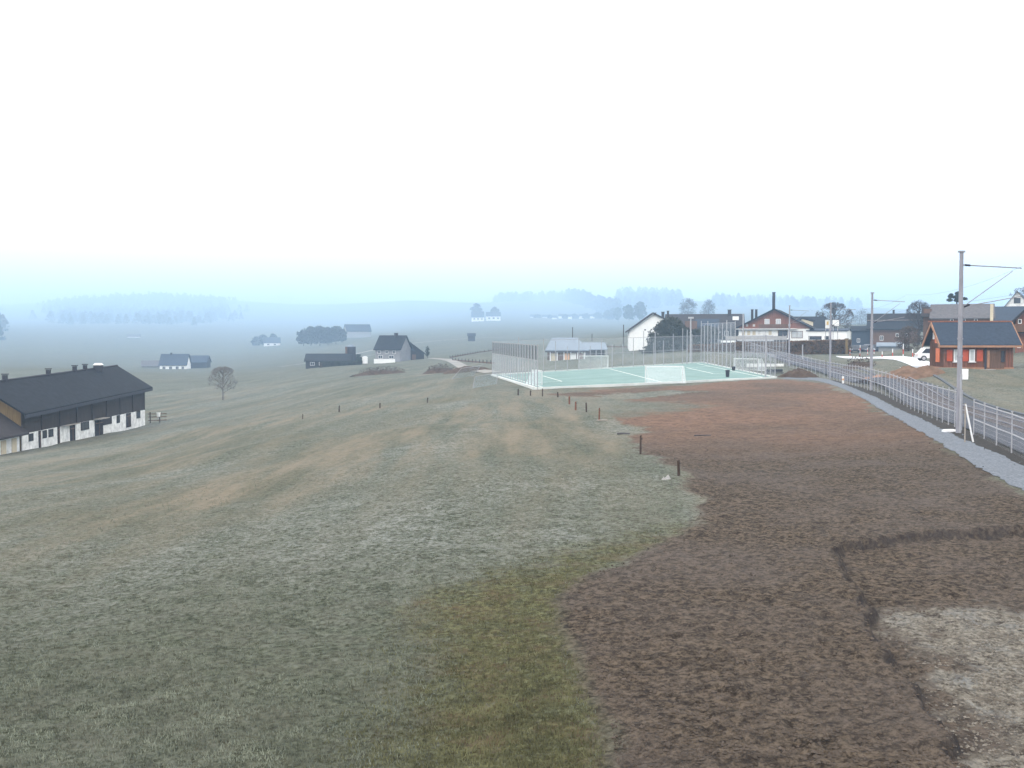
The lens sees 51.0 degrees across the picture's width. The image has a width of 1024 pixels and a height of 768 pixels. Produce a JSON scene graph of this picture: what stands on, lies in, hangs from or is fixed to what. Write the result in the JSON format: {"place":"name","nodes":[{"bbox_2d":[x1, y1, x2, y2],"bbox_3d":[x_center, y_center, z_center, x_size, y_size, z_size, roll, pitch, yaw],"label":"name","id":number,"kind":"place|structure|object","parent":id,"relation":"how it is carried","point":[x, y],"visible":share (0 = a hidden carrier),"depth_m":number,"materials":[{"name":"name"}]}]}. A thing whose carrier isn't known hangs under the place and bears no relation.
{"place":"outdoors","nodes":[
{"label":"outdoors","id":0,"kind":"place"},
{"bbox_2d":[473,373,497,388],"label":"panel","id":1,"kind":"object","parent":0,"point":[485,380],"visible":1,"depth_m":120.94,"materials":[{"name":"grey"}]},
{"bbox_2d":[0,296,1023,767],"bbox_3d":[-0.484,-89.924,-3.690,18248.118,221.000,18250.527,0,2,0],"label":"ground","id":2,"kind":"structure","parent":0,"point":[244,434],"depth_m":28.34,"materials":[{"name":"plant"}]},
{"bbox_2d":[0,313,9,339],"bbox_3d":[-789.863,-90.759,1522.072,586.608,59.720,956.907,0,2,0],"label":"tree","id":3,"kind":"object","parent":2,"relation":"on","point":[3,321],"visible":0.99,"depth_m":1414.07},
{"bbox_2d":[0,412,28,454],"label":"lean to","id":4,"kind":"object","parent":2,"relation":"on","point":[11,431],"visible":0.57,"depth_m":101.67,"materials":[{"name":"grey wood"}]},
{"bbox_2d":[1,440,6,454],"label":"door","id":5,"kind":"structure","parent":4,"relation":"in","point":[3,443],"depth_m":100.15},
{"bbox_2d":[11,438,16,452],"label":"door","id":6,"kind":"structure","parent":4,"relation":"in","point":[13,441],"depth_m":102.42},
{"bbox_2d":[0,363,152,450],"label":"long barn","id":7,"kind":"structure","parent":2,"relation":"on","point":[48,408],"depth_m":118.55,"materials":[{"name":"grey wood"}]},
{"bbox_2d":[70,425,75,440],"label":"door","id":8,"kind":"structure","parent":7,"relation":"in","point":[72,428],"depth_m":116.17,"materials":[{"name":"brown wood"}]},
{"bbox_2d":[95,419,102,435],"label":"door","id":9,"kind":"structure","parent":7,"relation":"in","point":[98,423],"depth_m":123.76,"materials":[{"name":"brown wood"}]},
{"bbox_2d":[28,291,249,324],"bbox_3d":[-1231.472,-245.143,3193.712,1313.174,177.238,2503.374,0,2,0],"label":"forest","id":10,"kind":"object","parent":2,"relation":"on","point":[110,309],"visible":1,"depth_m":3089.28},
{"bbox_2d":[141,360,159,367],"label":"grey shed","id":11,"kind":"structure","parent":2,"relation":"on","point":[150,364],"depth_m":514.51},
{"bbox_2d":[158,353,191,368],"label":"farmhouse","id":12,"kind":"object","parent":2,"relation":"on","point":[174,361],"visible":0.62,"depth_m":496.05,"materials":[{"name":"stone"}]},
{"bbox_2d":[190,355,211,367],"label":"hillside barn","id":13,"kind":"structure","parent":2,"relation":"on","point":[201,361],"depth_m":507.59,"materials":[{"name":"grey wood"}]},
{"bbox_2d":[207,366,236,399],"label":"bare tree","id":14,"kind":"object","parent":2,"relation":"on","point":[227,370],"visible":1,"depth_m":190.06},
{"bbox_2d":[263,337,280,345],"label":"farmhouse","id":15,"kind":"object","parent":2,"relation":"on","point":[271,341],"visible":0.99,"depth_m":1022.91,"materials":[{"name":"stone"}]},
{"bbox_2d":[296,329,308,345],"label":"grove tree","id":16,"kind":"object","parent":2,"relation":"on","point":[300,338],"visible":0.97,"depth_m":792.18,"materials":[{"name":"green plant"}]},
{"bbox_2d":[302,326,315,344],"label":"grove tree","id":17,"kind":"object","parent":2,"relation":"on","point":[310,330],"visible":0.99,"depth_m":791.54,"materials":[{"name":"green plant"}]},
{"bbox_2d":[312,326,324,343],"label":"grove tree","id":18,"kind":"object","parent":2,"relation":"on","point":[317,335],"visible":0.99,"depth_m":791.60,"materials":[{"name":"green plant"}]},
{"bbox_2d":[321,327,333,343],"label":"grove tree","id":19,"kind":"object","parent":2,"relation":"on","point":[325,334],"visible":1,"depth_m":791.56,"materials":[{"name":"green plant"}]},
{"bbox_2d":[304,353,352,368],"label":"cow shed","id":20,"kind":"structure","parent":2,"relation":"on","point":[312,360],"depth_m":323.42,"materials":[{"name":"brown wood"}]},
{"bbox_2d":[328,326,341,341],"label":"grove tree","id":21,"kind":"object","parent":2,"relation":"on","point":[336,332],"visible":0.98,"depth_m":791.34,"materials":[{"name":"green plant"}]},
{"bbox_2d":[320,360,362,367],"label":"hedge","id":22,"kind":"object","parent":2,"relation":"on","point":[333,363],"visible":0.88,"depth_m":315.54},
{"bbox_2d":[338,328,346,341],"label":"grove tree","id":23,"kind":"object","parent":2,"relation":"on","point":[343,333],"visible":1,"depth_m":792.59,"materials":[{"name":"green plant"}]},
{"bbox_2d":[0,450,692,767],"bbox_3d":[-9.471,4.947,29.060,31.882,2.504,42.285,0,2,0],"label":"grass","id":24,"kind":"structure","parent":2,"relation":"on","point":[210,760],"depth_m":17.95,"materials":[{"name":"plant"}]},
{"bbox_2d":[345,344,355,360],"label":"silo","id":25,"kind":"object","parent":2,"relation":"on","point":[350,348],"visible":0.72,"depth_m":328.92,"materials":[{"name":"metal"}]},
{"bbox_2d":[344,324,371,337],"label":"farmhouse","id":26,"kind":"object","parent":2,"relation":"on","point":[358,330],"visible":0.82,"depth_m":893.39,"materials":[{"name":"stone"}]},
{"bbox_2d":[346,366,404,376],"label":"scrub bank","id":27,"kind":"structure","parent":2,"relation":"on","point":[373,371],"depth_m":229.82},
{"bbox_2d":[374,359,394,362],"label":"terrace wall","id":28,"kind":"structure","parent":2,"relation":"on","point":[384,360],"depth_m":330.83,"materials":[{"name":"white paint"}]},
{"bbox_2d":[373,333,411,361],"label":"farmhouse","id":29,"kind":"object","parent":2,"relation":"on","point":[396,347],"visible":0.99,"depth_m":340.93,"materials":[{"name":"paint"}]},
{"bbox_2d":[410,342,425,359],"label":"hay barn","id":30,"kind":"structure","parent":2,"relation":"on","point":[417,353],"depth_m":345.99,"materials":[{"name":"grey wood"}]},
{"bbox_2d":[423,363,453,373],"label":"scrub bank","id":31,"kind":"structure","parent":2,"relation":"on","point":[435,369],"depth_m":213.14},
{"bbox_2d":[426,358,498,372],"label":"lane","id":32,"kind":"structure","parent":2,"relation":"on","point":[456,363],"depth_m":263.14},
{"bbox_2d":[443,366,488,373],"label":"earth mound","id":33,"kind":"object","parent":2,"relation":"on","point":[455,370],"visible":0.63,"depth_m":194.08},
{"bbox_2d":[452,365,481,378],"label":"panel","id":34,"kind":"object","parent":2,"relation":"on","point":[462,371],"visible":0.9,"depth_m":153.76,"materials":[{"name":"grey"}]},
{"bbox_2d":[471,311,483,321],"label":"farmhouse","id":35,"kind":"object","parent":2,"relation":"on","point":[477,315],"visible":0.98,"depth_m":1650.31,"materials":[{"name":"paint"}]},
{"bbox_2d":[486,312,500,320],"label":"farmhouse","id":36,"kind":"object","parent":2,"relation":"on","point":[493,316],"visible":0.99,"depth_m":1666.75,"materials":[{"name":"paint"}]},
{"bbox_2d":[305,520,687,767],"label":"grass","id":37,"kind":"structure","parent":2,"relation":"on","point":[516,725],"depth_m":15.63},
{"bbox_2d":[492,342,537,389],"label":"ball fence","id":38,"kind":"object","parent":2,"relation":"on","point":[510,350],"visible":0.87,"depth_m":124.65,"materials":[{"name":"metal"}]},
{"bbox_2d":[492,290,565,301],"bbox_3d":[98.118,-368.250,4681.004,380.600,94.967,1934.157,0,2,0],"label":"forest","id":39,"kind":"object","parent":2,"relation":"on","point":[516,296],"visible":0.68,"depth_m":3857.17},
{"bbox_2d":[545,338,587,360],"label":"shelter","id":40,"kind":"object","parent":2,"relation":"on","point":[579,345],"visible":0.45,"depth_m":218.46,"materials":[{"name":"metal"}]},
{"bbox_2d":[561,288,623,315],"bbox_3d":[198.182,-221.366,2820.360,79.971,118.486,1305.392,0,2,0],"label":"forest","id":41,"kind":"object","parent":2,"relation":"on","point":[597,303],"visible":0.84,"depth_m":2743.23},
{"bbox_2d":[583,342,607,356],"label":"shelter","id":42,"kind":"object","parent":2,"relation":"on","point":[597,349],"visible":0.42,"depth_m":239.83,"materials":[{"name":"grey metal"}]},
{"bbox_2d":[492,328,700,373],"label":"ball fence","id":43,"kind":"object","parent":2,"relation":"on","point":[601,353],"visible":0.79,"depth_m":165.62,"materials":[{"name":"metal"}]},
{"bbox_2d":[602,310,612,319],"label":"misty tree","id":44,"kind":"object","parent":2,"relation":"on","point":[608,314],"visible":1,"depth_m":1817.05,"materials":[{"name":"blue plant"}]},
{"bbox_2d":[613,307,621,319],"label":"misty tree","id":45,"kind":"object","parent":2,"relation":"on","point":[617,312],"visible":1,"depth_m":1646.69,"materials":[{"name":"green plant"}]},
{"bbox_2d":[622,304,635,318],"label":"misty tree","id":46,"kind":"object","parent":2,"relation":"on","point":[629,311],"visible":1,"depth_m":1329.95,"materials":[{"name":"green plant"}]},
{"bbox_2d":[498,363,768,386],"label":"sports pitch","id":47,"kind":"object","parent":2,"relation":"on","point":[588,377],"visible":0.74,"depth_m":138.03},
{"bbox_2d":[578,356,607,368],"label":"goal","id":48,"kind":"object","parent":47,"relation":"on","point":[586,364],"visible":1,"depth_m":164.31,"materials":[{"name":"paint"}]},
{"bbox_2d":[506,363,759,386],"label":"pitch markings","id":49,"kind":"object","parent":47,"relation":"on","point":[644,377],"visible":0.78,"depth_m":141.28,"materials":[{"name":"paint"}]},
{"bbox_2d":[645,366,685,383],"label":"goal","id":50,"kind":"object","parent":47,"relation":"on","point":[673,367],"visible":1,"depth_m":117.08,"materials":[{"name":"paint"}]},
{"bbox_2d":[734,358,764,370],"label":"goal","id":51,"kind":"object","parent":47,"relation":"on","point":[735,363],"visible":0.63,"depth_m":147.07,"materials":[{"name":"paint"}]},
{"bbox_2d":[491,362,776,389],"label":"pitch kerb","id":52,"kind":"structure","parent":2,"relation":"on","point":[582,386],"depth_m":120.20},
{"bbox_2d":[634,301,646,319],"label":"misty tree","id":53,"kind":"object","parent":2,"relation":"on","point":[640,308],"visible":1,"depth_m":1328.83,"materials":[{"name":"green plant"}]},
{"bbox_2d":[638,345,657,353],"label":"shrub","id":54,"kind":"object","parent":2,"relation":"on","point":[648,347],"visible":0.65,"depth_m":235.33,"materials":[{"name":"green plant"}]},
{"bbox_2d":[614,286,683,308],"bbox_3d":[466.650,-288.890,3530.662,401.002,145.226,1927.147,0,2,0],"label":"forest","id":55,"kind":"object","parent":2,"relation":"on","point":[651,297],"visible":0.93,"depth_m":2872.89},
{"bbox_2d":[625,311,683,350],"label":"gable house","id":56,"kind":"structure","parent":2,"relation":"on","point":[646,324],"depth_m":262.02,"materials":[{"name":"paint"}]},
{"bbox_2d":[646,316,697,351],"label":"yew","id":57,"kind":"object","parent":2,"relation":"on","point":[670,326],"visible":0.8,"depth_m":237.38,"materials":[{"name":"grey plant"}]},
{"bbox_2d":[679,298,697,313],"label":"round tree","id":58,"kind":"object","parent":2,"relation":"on","point":[686,306],"visible":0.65,"depth_m":793.34,"materials":[{"name":"grey plant"}]},
{"bbox_2d":[665,310,744,339],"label":"row house","id":59,"kind":"structure","parent":2,"relation":"on","point":[729,317],"depth_m":286.41,"materials":[{"name":"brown wood"}]},
{"bbox_2d":[691,325,723,343],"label":"shrub","id":60,"kind":"object","parent":2,"relation":"on","point":[696,332],"visible":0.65,"depth_m":244.43,"materials":[{"name":"green plant"}]},
{"bbox_2d":[700,299,715,313],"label":"round tree","id":61,"kind":"object","parent":2,"relation":"on","point":[706,309],"visible":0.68,"depth_m":816.85,"materials":[{"name":"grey plant"}]},
{"bbox_2d":[688,343,732,351],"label":"hedge","id":62,"kind":"object","parent":2,"relation":"on","point":[698,346],"visible":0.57,"depth_m":220.37,"materials":[{"name":"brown plant"}]},
{"bbox_2d":[701,320,735,368],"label":"ball fence","id":63,"kind":"object","parent":2,"relation":"on","point":[714,333],"visible":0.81,"depth_m":164.78,"materials":[{"name":"metal"}]},
{"bbox_2d":[742,314,743,368],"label":"pole","id":64,"kind":"object","parent":2,"relation":"on","point":[743,336],"visible":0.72,"depth_m":151.78,"materials":[{"name":"metal"}]},
{"bbox_2d":[735,350,775,375],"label":"ball fence","id":65,"kind":"object","parent":2,"relation":"on","point":[753,368],"visible":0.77,"depth_m":137.19,"materials":[{"name":"metal"}]},
{"bbox_2d":[723,335,788,343],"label":"terrace","id":66,"kind":"structure","parent":2,"relation":"on","point":[772,338],"depth_m":225.69,"materials":[{"name":"white concrete"}]},
{"bbox_2d":[732,341,786,352],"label":"hedge","id":67,"kind":"object","parent":2,"relation":"on","point":[747,348],"visible":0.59,"depth_m":206.80,"materials":[{"name":"brown plant"}]},
{"bbox_2d":[745,335,786,356],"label":"road fence","id":68,"kind":"object","parent":2,"relation":"on","point":[778,349],"visible":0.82,"depth_m":190.31,"materials":[{"name":"metal"}]},
{"bbox_2d":[765,335,766,376],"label":"pole","id":69,"kind":"object","parent":2,"relation":"on","point":[765,355],"visible":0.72,"depth_m":126.90,"materials":[{"name":"metal"}]},
{"bbox_2d":[734,292,814,340],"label":"chalet","id":70,"kind":"object","parent":2,"relation":"on","point":[774,322],"visible":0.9,"depth_m":239.49,"materials":[{"name":"red wood"}]},
{"bbox_2d":[791,331,802,337],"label":"window","id":71,"kind":"structure","parent":70,"relation":"in","point":[794,334],"depth_m":237.99,"materials":[{"name":"white glass"}]},
{"bbox_2d":[744,341,824,376],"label":"wire fence","id":72,"kind":"object","parent":2,"relation":"on","point":[796,362],"visible":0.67,"depth_m":148.23,"materials":[{"name":"metal"}]},
{"bbox_2d":[711,292,862,308],"bbox_3d":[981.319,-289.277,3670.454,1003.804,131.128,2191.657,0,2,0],"label":"forest","id":73,"kind":"object","parent":2,"relation":"on","point":[723,300],"visible":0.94,"depth_m":2897.28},
{"bbox_2d":[567,432,1023,767],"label":"soil clods","id":74,"kind":"object","parent":2,"relation":"on","point":[750,747],"visible":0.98,"depth_m":16.14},
{"bbox_2d":[788,305,806,365],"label":"catenary mast","id":75,"kind":"object","parent":2,"relation":"on","point":[789,335],"visible":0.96,"depth_m":159.74,"materials":[{"name":"metal"}]},
{"bbox_2d":[778,368,818,377],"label":"earth mound","id":76,"kind":"object","parent":2,"relation":"on","point":[798,373],"visible":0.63,"depth_m":129.74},
{"bbox_2d":[795,316,826,327],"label":"village house","id":77,"kind":"structure","parent":2,"relation":"on","point":[819,322],"depth_m":292.11,"materials":[{"name":"grey wood"}]},
{"bbox_2d":[786,339,851,354],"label":"hedge","id":78,"kind":"object","parent":2,"relation":"on","point":[819,346],"visible":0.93,"depth_m":197.06,"materials":[{"name":"brown plant"}]},
{"bbox_2d":[806,328,851,339],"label":"annex","id":79,"kind":"object","parent":2,"relation":"on","point":[819,333],"visible":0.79,"depth_m":236.14,"materials":[{"name":"paint"}]},
{"bbox_2d":[815,302,853,327],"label":"bare tree","id":80,"kind":"object","parent":2,"relation":"on","point":[840,306],"visible":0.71,"depth_m":298.53,"materials":[{"name":"grey plant"}]},
{"bbox_2d":[829,303,855,378],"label":"catenary mast","id":81,"kind":"object","parent":2,"relation":"on","point":[830,329],"visible":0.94,"depth_m":123.72,"materials":[{"name":"metal"}]},
{"bbox_2d":[842,355,875,368],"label":"grass mound","id":82,"kind":"object","parent":2,"relation":"on","point":[860,363],"depth_m":139.12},
{"bbox_2d":[850,326,869,344],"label":"village house","id":83,"kind":"structure","parent":2,"relation":"on","point":[860,335],"depth_m":274.98,"materials":[{"name":"stone"}]},
{"bbox_2d":[851,309,868,324],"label":"round tree","id":84,"kind":"object","parent":2,"relation":"on","point":[859,320],"visible":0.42,"depth_m":793.58,"materials":[{"name":"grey plant"}]},
{"bbox_2d":[717,340,1023,452],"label":"railway ballast","id":85,"kind":"structure","parent":2,"relation":"on","point":[1005,436],"depth_m":69.58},
{"bbox_2d":[717,339,1023,428],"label":"railway track","id":86,"kind":"structure","parent":85,"relation":"on","point":[933,399],"depth_m":70.31,"materials":[{"name":"metal"}]},
{"bbox_2d":[773,353,1023,432],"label":"railway sleepers","id":87,"kind":"object","parent":85,"relation":"on","point":[1008,420],"visible":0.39,"depth_m":77.83},
{"bbox_2d":[869,292,904,389],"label":"catenary mast","id":88,"kind":"object","parent":2,"relation":"on","point":[871,350],"visible":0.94,"depth_m":95.36,"materials":[{"name":"metal"}]},
{"bbox_2d":[876,342,903,351],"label":"garage","id":89,"kind":"structure","parent":2,"relation":"on","point":[885,346],"depth_m":200.30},
{"bbox_2d":[866,310,922,343],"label":"village house","id":90,"kind":"structure","parent":2,"relation":"on","point":[886,330],"depth_m":271.40,"materials":[{"name":"grey wood"}]},
{"bbox_2d":[827,361,962,426],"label":"wire fence","id":91,"kind":"object","parent":2,"relation":"on","point":[893,389],"visible":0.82,"depth_m":75.06,"materials":[{"name":"metal"}]},
{"bbox_2d":[794,354,1023,415],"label":"railway kerb","id":92,"kind":"structure","parent":2,"relation":"on","point":[971,397],"depth_m":81.44,"materials":[{"name":"concrete"}]},
{"bbox_2d":[894,326,924,350],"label":"shrub","id":93,"kind":"object","parent":2,"relation":"on","point":[910,329],"visible":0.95,"depth_m":177.40,"materials":[{"name":"brown plant"}]},
{"bbox_2d":[883,365,945,378],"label":"earth mound","id":94,"kind":"object","parent":2,"relation":"on","point":[906,372],"visible":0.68,"depth_m":98.46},
{"bbox_2d":[905,300,929,344],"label":"bare tree","id":95,"kind":"object","parent":2,"relation":"on","point":[915,318],"visible":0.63,"depth_m":214.63,"materials":[{"name":"grey plant"}]},
{"bbox_2d":[946,291,967,303],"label":"pine tree","id":96,"kind":"object","parent":2,"relation":"on","point":[950,296],"visible":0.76,"depth_m":198.93,"materials":[{"name":"green plant"}]},
{"bbox_2d":[921,304,995,337],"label":"village barn","id":97,"kind":"structure","parent":2,"relation":"on","point":[949,312],"depth_m":186.96,"materials":[{"name":"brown wood"}]},
{"bbox_2d":[964,403,973,441],"bbox_3d":[20.296,1.827,47.615,0.478,1.950,0.080,0,2,0],"label":"fence strut","id":98,"kind":"object","parent":2,"relation":"on","point":[966,412],"visible":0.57,"depth_m":47.59,"materials":[{"name":"white paint"}]},
{"bbox_2d":[922,321,1022,369],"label":"chalet","id":99,"kind":"object","parent":2,"relation":"on","point":[988,345],"visible":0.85,"depth_m":106.85,"materials":[{"name":"red wood"}]},
{"bbox_2d":[969,349,974,361],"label":"window","id":100,"kind":"structure","parent":99,"relation":"in","point":[971,351],"depth_m":106.61,"materials":[{"name":"glass"}]},
{"bbox_2d":[986,349,1004,368],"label":"door","id":101,"kind":"structure","parent":99,"relation":"in","point":[993,356],"depth_m":106.35,"materials":[{"name":"brown wood"}]},
{"bbox_2d":[956,251,1021,432],"bbox_3d":[22.987,-1.865,51.758,3.054,9.080,0.350,0,2,0],"label":"catenary mast","id":102,"kind":"object","parent":2,"relation":"on","point":[962,373],"visible":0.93,"depth_m":51.67,"materials":[{"name":"metal"}]},
{"bbox_2d":[973,399,1023,456],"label":"wire fence","id":103,"kind":"object","parent":2,"relation":"on","point":[997,423],"visible":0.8,"depth_m":45.70,"materials":[{"name":"metal"}]},
{"bbox_2d":[993,306,1023,324],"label":"village barn","id":104,"kind":"structure","parent":2,"relation":"on","point":[1006,313],"depth_m":201.91,"materials":[{"name":"grey wood"}]},
{"bbox_2d":[1005,291,1023,305],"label":"gable house","id":105,"kind":"structure","parent":2,"relation":"on","point":[1018,301],"depth_m":214.50,"materials":[{"name":"paint"}]},
{"bbox_2d":[1012,310,1023,352],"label":"chalet","id":106,"kind":"object","parent":2,"relation":"on","point":[1018,320],"visible":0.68,"depth_m":130.63,"materials":[{"name":"red wood"}]},
{"bbox_2d":[0,0,1023,308],"label":"sky","id":107,"kind":"structure","parent":0,"point":[266,151],"materials":[{"name":"white"}]},
{"bbox_2d":[836,356,929,367],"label":"road","id":108,"kind":"structure","parent":0,"point":[916,363],"depth_m":141.62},
{"bbox_2d":[914,348,929,360],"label":"parked car","id":109,"kind":"object","parent":108,"relation":"on","point":[922,354],"visible":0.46,"depth_m":127.23,"materials":[{"name":"white metal"}]},
{"bbox_2d":[781,377,1023,489],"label":"path","id":110,"kind":"structure","parent":0,"point":[1008,471],"depth_m":46.42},
{"bbox_2d":[883,610,1023,767],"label":"gravel","id":111,"kind":"structure","parent":0,"point":[983,674],"depth_m":16.53,"materials":[{"name":"gravel"}]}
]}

